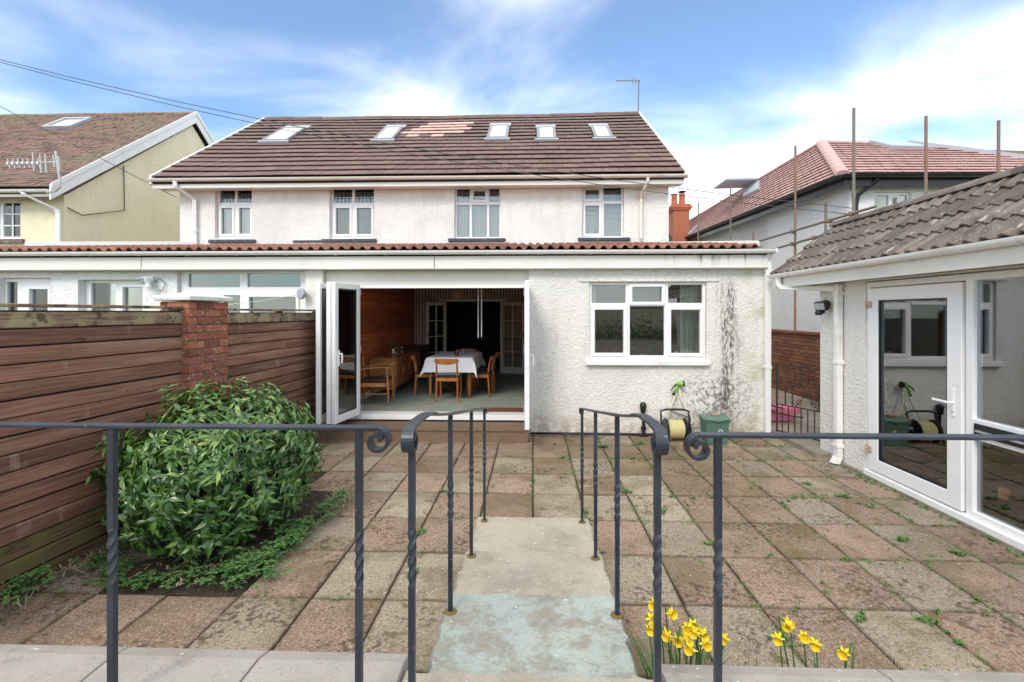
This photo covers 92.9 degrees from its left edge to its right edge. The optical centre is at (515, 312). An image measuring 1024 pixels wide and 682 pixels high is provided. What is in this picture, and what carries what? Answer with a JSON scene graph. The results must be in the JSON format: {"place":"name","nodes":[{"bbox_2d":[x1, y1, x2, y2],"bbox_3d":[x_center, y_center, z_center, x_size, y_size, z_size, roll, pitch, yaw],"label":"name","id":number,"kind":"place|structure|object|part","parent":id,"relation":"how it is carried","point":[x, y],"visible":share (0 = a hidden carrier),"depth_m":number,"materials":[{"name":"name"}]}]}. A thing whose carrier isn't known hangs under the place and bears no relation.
{"place":"outdoors","nodes":[
{"label":"outdoors","id":0,"kind":"place"},
{"bbox_2d":[487,407,522,411],"bbox_3d":[-0.169,1.552,7.781,0.560,0.017,0.260,0,0,2],"label":"doormat","id":1,"kind":"object","parent":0,"point":[490,409],"visible":0.86,"depth_m":7.75,"materials":[{"name":"brown fabric"}]},
{"bbox_2d":[0,435,1023,679],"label":"patio","id":2,"kind":"structure","parent":0,"point":[158,615],"depth_m":3.50,"materials":[{"name":"stone"}]},
{"bbox_2d":[0,303,182,601],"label":"fence panel","id":3,"kind":"object","parent":2,"relation":"on","point":[92,366],"visible":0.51,"depth_m":3.48,"materials":[{"name":"brown wood"}]},
{"bbox_2d":[0,476,354,604],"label":"clover","id":4,"kind":"object","parent":2,"relation":"on","point":[240,572],"visible":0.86,"depth_m":3.42,"materials":[{"name":"green plant"}]},
{"bbox_2d":[0,477,367,617],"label":"weeds","id":5,"kind":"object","parent":2,"relation":"on","point":[167,566],"depth_m":3.48,"materials":[{"name":"green plant"}]},
{"bbox_2d":[153,292,233,508],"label":"brick pillar","id":6,"kind":"structure","parent":2,"relation":"on","point":[204,336],"depth_m":4.71,"materials":[{"name":"red brick"}]},
{"bbox_2d":[0,644,407,681],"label":"retaining wall","id":7,"kind":"structure","parent":2,"relation":"on","point":[38,663],"depth_m":1.80,"materials":[{"name":"concrete"}]},
{"bbox_2d":[0,422,391,681],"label":"wall railing","id":8,"kind":"object","parent":7,"relation":"on","point":[382,433],"depth_m":1.61,"materials":[{"name":"metal"}]},
{"bbox_2d":[118,494,339,597],"bbox_3d":[-2.237,1.877,4.431,0.956,0.135,2.480,0,0,2],"label":"planting bed","id":9,"kind":"object","parent":2,"relation":"on","point":[307,505],"visible":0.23,"depth_m":3.62,"materials":[{"name":"soil"}]},
{"bbox_2d":[85,373,323,565],"bbox_3d":[-2.487,1.201,4.139,1.659,1.355,1.905,0,0,2],"label":"shrub","id":10,"kind":"object","parent":9,"relation":"on","point":[227,481],"visible":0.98,"depth_m":3.59,"materials":[{"name":"green plant"}]},
{"bbox_2d":[227,308,315,466],"bbox_3d":[-3.025,0.928,6.210,0.110,1.944,2.241,0,0,3],"label":"fence panel","id":11,"kind":"object","parent":2,"relation":"on","point":[277,347],"visible":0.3,"depth_m":6.08,"materials":[{"name":"brown wood"}]},
{"bbox_2d":[401,516,661,681],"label":"garden steps","id":12,"kind":"structure","parent":2,"relation":"on","point":[533,599],"depth_m":2.35,"materials":[{"name":"concrete"}]},
{"bbox_2d":[401,407,487,681],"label":"stair handrail","id":13,"kind":"object","parent":12,"relation":"on","point":[409,439],"visible":0.99,"depth_m":1.62,"materials":[{"name":"metal"}]},
{"bbox_2d":[578,408,668,681],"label":"stair handrail","id":14,"kind":"object","parent":12,"relation":"on","point":[659,442],"visible":0.98,"depth_m":1.59,"materials":[{"name":"metal"}]},
{"bbox_2d":[257,436,1023,671],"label":"weeds","id":15,"kind":"object","parent":2,"relation":"on","point":[861,618],"visible":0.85,"depth_m":3.94,"materials":[{"name":"green plant"}]},
{"bbox_2d":[639,402,647,436],"bbox_3d":[1.905,1.603,7.268,0.120,0.535,0.100,0,0,2],"label":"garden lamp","id":16,"kind":"object","parent":2,"relation":"on","point":[643,411],"visible":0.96,"depth_m":7.24,"materials":[{"name":"black plastic"}]},
{"bbox_2d":[660,408,696,438],"bbox_3d":[2.338,1.618,7.023,0.496,0.447,0.326,0,0,2],"label":"hose reel","id":17,"kind":"object","parent":2,"relation":"on","point":[682,428],"visible":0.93,"depth_m":6.94,"materials":[{"name":"beige"}]},
{"bbox_2d":[604,597,759,679],"bbox_3d":[0.664,1.537,2.014,0.634,0.694,0.623,0,0,-29],"label":"daffodil clump","id":18,"kind":"object","parent":2,"relation":"on","point":[692,631],"visible":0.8,"depth_m":2.02,"materials":[{"name":"yellow plant"}]},
{"bbox_2d":[698,413,730,444],"bbox_3d":[2.823,1.655,6.919,0.368,0.390,0.321,0,0,2],"label":"recycling caddy","id":19,"kind":"object","parent":2,"relation":"on","point":[709,422],"visible":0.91,"depth_m":6.80,"materials":[{"name":"green plastic"}]},
{"bbox_2d":[770,615,854,668],"bbox_3d":[1.275,1.582,1.964,0.535,0.600,0.349,0,0,-19],"label":"daffodil clump","id":20,"kind":"object","parent":2,"relation":"on","point":[787,625],"visible":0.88,"depth_m":2.02,"materials":[{"name":"yellow plant"}]},
{"bbox_2d":[0,0,1023,218],"label":"sky","id":21,"kind":"structure","parent":0,"point":[731,88],"materials":[{"name":"blue"}]},
{"bbox_2d":[661,640,911,669],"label":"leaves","id":22,"kind":"object","parent":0,"point":[760,655],"visible":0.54,"depth_m":2.01,"materials":[{"name":"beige plant"}]},
{"bbox_2d":[771,388,829,457],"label":"side path","id":23,"kind":"structure","parent":0,"point":[811,447],"depth_m":7.72,"materials":[{"name":"concrete"}]},
{"bbox_2d":[771,404,803,420],"bbox_3d":[4.288,1.585,7.989,0.715,0.370,0.432,0,0,2],"label":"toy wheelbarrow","id":24,"kind":"object","parent":23,"relation":"on","point":[785,413],"visible":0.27,"depth_m":7.85,"materials":[{"name":"pink plastic"}]},
{"bbox_2d":[683,432,1023,681],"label":"wall railing","id":25,"kind":"object","parent":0,"point":[692,440],"depth_m":1.55,"materials":[{"name":"metal"}]},
{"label":"ground","id":26,"kind":"structure","parent":0,"visible":0},
{"bbox_2d":[0,111,214,245],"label":"neighbour house","id":27,"kind":"structure","parent":26,"relation":"on","point":[93,198],"depth_m":12.50,"materials":[{"name":"beige paint"}]},
{"bbox_2d":[0,200,19,238],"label":"window","id":28,"kind":"structure","parent":27,"relation":"in","point":[9,209],"depth_m":11.00,"materials":[{"name":"white plastic"}]},
{"bbox_2d":[6,151,60,192],"bbox_3d":[-10.187,-2.975,10.333,1.170,0.875,0.142,0,0,2],"label":"roof aerial","id":29,"kind":"object","parent":27,"relation":"attached to","point":[56,158],"visible":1,"depth_m":10.27,"materials":[{"name":"grey metal"}]},
{"bbox_2d":[0,241,777,443],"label":"extension","id":30,"kind":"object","parent":26,"relation":"on","point":[554,372],"visible":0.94,"depth_m":7.37,"materials":[{"name":"white paint"}]},
{"bbox_2d":[5,278,50,309],"bbox_3d":[-7.758,0.550,7.799,0.846,2.196,0.092,0,0,2],"label":"window","id":31,"kind":"structure","parent":30,"relation":"in","point":[17,290],"depth_m":7.79,"materials":[{"name":"white plastic"}]},
{"bbox_2d":[85,280,142,310],"bbox_3d":[-6.362,0.215,7.791,1.056,1.466,0.092,0,0,2],"label":"window","id":32,"kind":"structure","parent":30,"relation":"in","point":[97,292],"depth_m":7.80,"materials":[{"name":"white plastic"}]},
{"bbox_2d":[140,276,153,287],"bbox_3d":[-5.695,-0.474,7.523,0.201,0.188,0.137,0,0,35],"label":"security light","id":33,"kind":"object","parent":30,"relation":"attached to","point":[147,281],"visible":1,"depth_m":7.48,"materials":[{"name":"white plastic"}]},
{"bbox_2d":[181,271,304,312],"bbox_3d":[-4.268,0.500,7.668,2.051,2.296,0.092,0,0,2],"label":"window","id":34,"kind":"structure","parent":30,"relation":"in","point":[245,292],"depth_m":7.64,"materials":[{"name":"white plastic"}]},
{"bbox_2d":[228,288,305,304],"bbox_3d":[-3.295,-0.207,6.318,0.165,0.320,2.358,0,0,2],"label":"clothes line","id":35,"kind":"object","parent":30,"relation":"attached to","point":[301,293],"visible":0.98,"depth_m":7.35,"materials":[{"name":"grey"}]},
{"bbox_2d":[316,282,325,423],"bbox_3d":[-2.769,0.562,7.096,0.062,1.975,0.705,0,0,-5],"label":"door leaf","id":36,"kind":"structure","parent":30,"relation":"in","point":[320,286],"depth_m":6.76,"materials":[{"name":"white plastic"}]},
{"bbox_2d":[326,282,330,423],"bbox_3d":[-2.624,0.562,7.101,0.062,1.975,0.684,0,0,-4],"label":"door leaf","id":37,"kind":"structure","parent":30,"relation":"in","point":[328,284],"depth_m":6.76,"materials":[{"name":"white plastic"}]},
{"bbox_2d":[331,282,360,423],"bbox_3d":[-2.435,0.562,7.082,0.130,1.975,0.693,0,0,10],"label":"door leaf","id":38,"kind":"structure","parent":30,"relation":"in","point":[345,297],"depth_m":7.05,"materials":[{"name":"white plastic"}]},
{"bbox_2d":[360,357,394,405],"bbox_3d":[-2.443,1.163,8.386,0.630,0.802,0.590,0,0,-6],"label":"armchair","id":39,"kind":"object","parent":30,"relation":"on","point":[371,381],"visible":0.72,"depth_m":8.16,"materials":[{"name":"brown wood"}]},
{"bbox_2d":[369,350,419,395],"bbox_3d":[-2.422,1.200,9.926,0.537,0.725,1.870,0,0,2],"label":"sideboard","id":40,"kind":"object","parent":30,"relation":"on","point":[403,369],"visible":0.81,"depth_m":9.16,"materials":[{"name":"brown wood"}]},
{"bbox_2d":[385,339,396,354],"bbox_3d":[-2.451,0.679,9.632,0.374,0.314,0.368,0,0,2],"label":"house plant","id":41,"kind":"object","parent":40,"relation":"on","point":[391,344],"visible":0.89,"depth_m":9.59,"materials":[{"name":"green plant"}]},
{"bbox_2d":[387,347,403,355],"bbox_3d":[-2.332,0.761,9.437,0.340,0.150,0.340,0,0,2],"label":"fruit bowl","id":42,"kind":"object","parent":40,"relation":"on","point":[398,350],"visible":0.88,"depth_m":9.37,"materials":[{"name":"silver metal"}]},
{"bbox_3d":[-2.192,1.127,9.254,0.031,0.490,0.444,0,0,2],"label":"cupboard door","id":43,"kind":"part","parent":40,"relation":"part of","materials":[{"name":"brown wood"}]},
{"bbox_3d":[-2.176,1.127,9.706,0.031,0.490,0.444,0,0,2],"label":"cupboard door","id":44,"kind":"part","parent":40,"relation":"part of","materials":[{"name":"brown wood"}]},
{"bbox_3d":[-2.160,1.127,10.158,0.031,0.490,0.444,0,0,2],"label":"cupboard door","id":45,"kind":"part","parent":40,"relation":"part of","materials":[{"name":"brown wood"}]},
{"bbox_3d":[-2.145,1.127,10.609,0.031,0.490,0.444,0,0,2],"label":"cupboard door","id":46,"kind":"part","parent":40,"relation":"part of","materials":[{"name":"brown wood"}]},
{"bbox_2d":[402,344,429,377],"bbox_3d":[-2.378,1.142,11.640,0.495,0.720,0.800,0,0,2],"label":"cabinet","id":47,"kind":"object","parent":30,"relation":"on","point":[424,349],"visible":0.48,"depth_m":11.30,"materials":[{"name":"black wood"}]},
{"bbox_2d":[410,354,437,396],"bbox_3d":[-1.731,1.180,9.207,0.529,0.766,0.430,0,0,-8],"label":"dining chair","id":48,"kind":"object","parent":30,"relation":"on","point":[417,370],"visible":0.71,"depth_m":9.01,"materials":[{"name":"brown wood"}]},
{"bbox_2d":[425,302,445,372],"bbox_3d":[-2.010,0.643,12.295,0.100,1.817,0.690,0,0,37],"label":"french door","id":49,"kind":"structure","parent":30,"relation":"in","point":[435,334],"depth_m":12.28,"materials":[{"name":"white wood"}]},
{"bbox_2d":[434,358,461,401],"bbox_3d":[-1.199,1.180,8.655,0.430,0.766,0.529,0,0,2],"label":"dining chair","id":50,"kind":"object","parent":30,"relation":"on","point":[456,376],"visible":1,"depth_m":8.50,"materials":[{"name":"brown wood"}]},
{"bbox_2d":[429,372,478,397],"bbox_3d":[-1.178,1.194,9.537,0.840,0.737,1.420,0,0,2],"label":"dining table","id":51,"kind":"object","parent":30,"relation":"on","point":[443,382],"visible":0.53,"depth_m":8.88,"materials":[{"name":"brown wood"}]},
{"bbox_2d":[420,351,485,376],"bbox_3d":[-1.178,1.005,9.537,1.086,0.370,1.663,0,0,2],"label":"tablecloth","id":52,"kind":"object","parent":51,"relation":"on","point":[470,362],"visible":0.88,"depth_m":8.82,"materials":[{"name":"white fabric"}]},
{"bbox_2d":[450,288,464,298],"bbox_3d":[-1.148,-0.529,9.546,0.300,0.498,0.300,0,0,2],"label":"pendant lamp","id":53,"kind":"object","parent":30,"relation":"hanging from","point":[457,293],"visible":0.97,"depth_m":9.45,"materials":[{"name":"gold metal"}]},
{"bbox_2d":[455,349,476,386],"bbox_3d":[-1.084,1.180,10.516,0.430,0.766,0.529,0,0,2],"label":"dining chair","id":54,"kind":"object","parent":30,"relation":"on","point":[470,350],"visible":0.21,"depth_m":10.74,"materials":[{"name":"brown wood"}]},
{"bbox_2d":[478,288,478,339],"bbox_3d":[-0.624,-0.164,8.077,0.022,1.228,0.022,0,0,25],"label":"pull cord","id":55,"kind":"object","parent":30,"relation":"hanging from","point":[478,313],"visible":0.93,"depth_m":8.07,"materials":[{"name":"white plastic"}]},
{"bbox_2d":[481,288,481,338],"bbox_3d":[-0.569,-0.169,8.075,0.022,1.218,0.022,0,0,-21],"label":"pull cord","id":56,"kind":"object","parent":30,"relation":"hanging from","point":[481,313],"visible":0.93,"depth_m":8.07,"materials":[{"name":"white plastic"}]},
{"bbox_2d":[467,354,496,396],"bbox_3d":[-0.629,1.180,9.173,0.529,0.766,0.430,0,0,7],"label":"dining chair","id":57,"kind":"object","parent":30,"relation":"on","point":[484,373],"visible":0.88,"depth_m":8.99,"materials":[{"name":"brown wood"}]},
{"bbox_2d":[473,352,499,391],"bbox_3d":[-0.588,1.180,9.779,0.529,0.766,0.430,0,0,-1],"label":"dining chair","id":58,"kind":"object","parent":30,"relation":"on","point":[484,367],"visible":0.64,"depth_m":9.59,"materials":[{"name":"brown wood"}]},
{"bbox_2d":[500,302,523,373],"bbox_3d":[-0.078,0.643,12.381,0.690,1.817,0.100,0,0,24],"label":"french door","id":59,"kind":"structure","parent":30,"relation":"in","point":[503,369],"depth_m":12.40,"materials":[{"name":"white wood"}]},
{"bbox_2d":[524,280,533,429],"bbox_3d":[0.188,0.562,6.881,0.128,1.975,0.925,0,0,1],"label":"door leaf","id":60,"kind":"structure","parent":30,"relation":"in","point":[527,355],"depth_m":6.42,"materials":[{"name":"white plastic"}]},
{"bbox_2d":[592,285,595,352],"bbox_3d":[1.187,0.120,7.664,0.156,1.140,0.049,0,0,14],"label":"curtain","id":61,"kind":"object","parent":30,"relation":"hanging from","point":[593,293],"visible":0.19,"depth_m":7.64,"materials":[{"name":"beige fabric"}]},
{"bbox_2d":[633,347,653,354],"bbox_3d":[1.950,0.621,7.494,0.506,0.183,0.144,0,0,2],"label":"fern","id":62,"kind":"object","parent":30,"relation":"on","point":[643,353],"visible":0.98,"depth_m":7.48,"materials":[{"name":"green plant"}]},
{"bbox_2d":[589,282,704,359],"bbox_3d":[1.984,0.126,7.384,1.746,1.168,0.092,0,0,2],"label":"window","id":63,"kind":"structure","parent":30,"relation":"in","point":[667,307],"depth_m":7.35,"materials":[{"name":"white plastic"}]},
{"bbox_2d":[673,386,690,417],"bbox_3d":[2.444,1.313,7.263,0.349,0.516,0.065,0,0,2],"label":"wall tap","id":64,"kind":"object","parent":30,"relation":"attached to","point":[681,413],"depth_m":7.26,"materials":[{"name":"grey"}]},
{"bbox_2d":[666,380,692,440],"bbox_3d":[2.384,1.422,7.134,0.410,0.842,0.261,0,0,-21],"label":"garden hose","id":65,"kind":"object","parent":64,"relation":"hanging from","point":[680,384],"visible":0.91,"depth_m":7.20,"materials":[{"name":"beige rubber"}]},
{"bbox_2d":[680,285,700,352],"bbox_3d":[2.732,0.120,7.611,0.329,1.140,0.060,0,0,2],"label":"curtain","id":66,"kind":"object","parent":30,"relation":"hanging from","point":[689,331],"visible":0.71,"depth_m":7.61,"materials":[{"name":"beige fabric"}]},
{"bbox_2d":[776,360,819,440],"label":"iron gate","id":67,"kind":"structure","parent":30,"relation":"attached to","point":[805,365],"depth_m":6.84,"materials":[{"name":"metal"}]},
{"bbox_2d":[147,111,688,256],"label":"house","id":68,"kind":"structure","parent":26,"relation":"on","point":[285,186],"depth_m":10.69,"materials":[{"name":"brown"}]},
{"bbox_2d":[0,106,174,196],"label":"overhead cable","id":69,"kind":"object","parent":68,"relation":"attached to","point":[79,147],"visible":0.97,"depth_m":10.35,"materials":[{"name":"grey plastic"}]},
{"bbox_2d":[218,191,251,237],"bbox_3d":[-6.220,-2.195,10.848,0.826,1.106,0.092,0,0,2],"label":"window","id":70,"kind":"structure","parent":68,"relation":"in","point":[236,206],"depth_m":10.82,"materials":[{"name":"white plastic"}]},
{"bbox_2d":[223,209,249,233],"bbox_3d":[-6.218,-2.015,10.926,0.810,0.730,0.005,0,0,2],"label":"roller blind","id":71,"kind":"object","parent":68,"relation":"attached to","point":[227,221],"visible":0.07,"depth_m":10.93,"materials":[{"name":"grey fabric"}]},
{"bbox_2d":[331,189,373,237],"bbox_3d":[-3.579,-2.188,10.755,0.991,1.121,0.092,0,0,2],"label":"window","id":72,"kind":"structure","parent":68,"relation":"in","point":[353,206],"depth_m":10.73,"materials":[{"name":"white plastic"}]},
{"bbox_2d":[341,211,370,233],"bbox_3d":[-3.560,-2.000,11.234,0.980,0.700,0.005,0,0,2],"label":"roller blind","id":73,"kind":"object","parent":68,"relation":"attached to","point":[364,222],"visible":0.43,"depth_m":11.23,"materials":[{"name":"grey fabric"}]},
{"bbox_2d":[457,197,498,236],"bbox_3d":[-0.820,-2.080,10.757,1.010,0.940,0.063,0,0,2],"label":"net curtain","id":74,"kind":"object","parent":68,"relation":"hanging from","point":[479,221],"visible":0.66,"depth_m":10.76,"materials":[{"name":"grey fabric"}]},
{"bbox_2d":[455,188,500,237],"bbox_3d":[-0.824,-2.170,10.659,1.006,1.136,0.092,0,0,2],"label":"window","id":75,"kind":"structure","parent":68,"relation":"in","point":[486,202],"depth_m":10.63,"materials":[{"name":"white plastic"}]},
{"bbox_2d":[582,187,622,237],"bbox_3d":[1.875,-2.175,10.565,0.886,1.126,0.092,0,0,2],"label":"window","id":76,"kind":"structure","parent":68,"relation":"in","point":[599,202],"depth_m":10.53,"materials":[{"name":"white plastic"}]},
{"bbox_2d":[585,194,620,235],"bbox_3d":[1.878,-2.105,10.662,0.890,0.990,0.058,0,0,2],"label":"net curtain","id":77,"kind":"object","parent":68,"relation":"hanging from","point":[612,220],"visible":0.62,"depth_m":10.66,"materials":[{"name":"grey fabric"}]},
{"bbox_2d":[616,77,640,110],"bbox_3d":[3.325,-6.360,14.414,0.720,1.220,0.093,0,0,2],"label":"roof aerial","id":78,"kind":"object","parent":68,"relation":"attached to","point":[635,80],"visible":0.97,"depth_m":14.39,"materials":[{"name":"grey metal"}]},
{"bbox_2d":[771,329,819,401],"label":"boundary wall","id":79,"kind":"structure","parent":26,"relation":"on","point":[791,346],"depth_m":10.46,"materials":[{"name":"brick"}]},
{"bbox_2d":[661,664,1023,681],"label":"retaining wall","id":80,"kind":"structure","parent":26,"relation":"on","point":[683,673],"depth_m":1.79,"materials":[{"name":"concrete"}]},
{"bbox_2d":[669,139,1023,331],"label":"tiled house","id":81,"kind":"structure","parent":26,"relation":"on","point":[889,169],"depth_m":11.75,"materials":[{"name":"red tile"}]},
{"bbox_2d":[874,193,908,209],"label":"window","id":82,"kind":"structure","parent":81,"relation":"in","point":[889,196],"depth_m":10.18,"materials":[{"name":"white plastic"}]},
{"bbox_2d":[698,107,1000,329],"bbox_3d":[7.648,-1.065,12.966,2.691,5.830,9.350,0,0,2],"label":"scaffolding","id":83,"kind":"object","parent":26,"relation":"on","point":[853,212],"visible":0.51,"depth_m":8.99,"materials":[{"name":"black metal"}]},
{"bbox_2d":[0,62,845,213],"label":"overhead cable","id":84,"kind":"object","parent":83,"relation":"attached to","point":[424,156],"visible":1,"depth_m":9.22,"materials":[{"name":"grey plastic"}]},
{"bbox_2d":[0,59,848,207],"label":"overhead cable","id":85,"kind":"object","parent":83,"relation":"attached to","point":[423,149],"visible":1,"depth_m":9.22,"materials":[{"name":"grey plastic"}]},
{"bbox_2d":[767,165,1023,553],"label":"outbuilding","id":86,"kind":"structure","parent":26,"relation":"on","point":[922,325],"depth_m":4.61,"materials":[{"name":"white paint"}]},
{"bbox_2d":[814,300,830,314],"bbox_3d":[3.898,-0.064,6.185,0.139,0.198,0.170,0,0,-17],"label":"security light","id":87,"kind":"object","parent":86,"relation":"attached to","point":[821,307],"visible":1,"depth_m":6.16,"materials":[{"name":"black plastic"}]},
{"bbox_2d":[865,282,965,510],"bbox_3d":[3.941,0.740,4.893,0.125,2.020,1.225,0,0,2],"label":"door","id":88,"kind":"structure","parent":86,"relation":"in","point":[917,333],"depth_m":4.77,"materials":[{"name":"white plastic"}]},
{"bbox_2d":[867,269,1023,540],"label":"window frame","id":89,"kind":"structure","parent":86,"relation":"in","point":[971,279],"depth_m":4.20,"materials":[{"name":"white plastic"}]},
{"bbox_2d":[998,487,1004,499],"bbox_3d":[4.161,1.629,3.977,0.380,0.380,0.380,0,0,2],"label":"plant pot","id":90,"kind":"object","parent":86,"relation":"on","point":[1001,493],"visible":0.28,"depth_m":3.98,"materials":[{"name":"ceramic"}]},
{"bbox_2d":[875,150,1023,208],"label":"terraced house","id":91,"kind":"structure","parent":26,"relation":"on","point":[880,201],"depth_m":18.80,"materials":[{"name":"white paint"}]}
]}

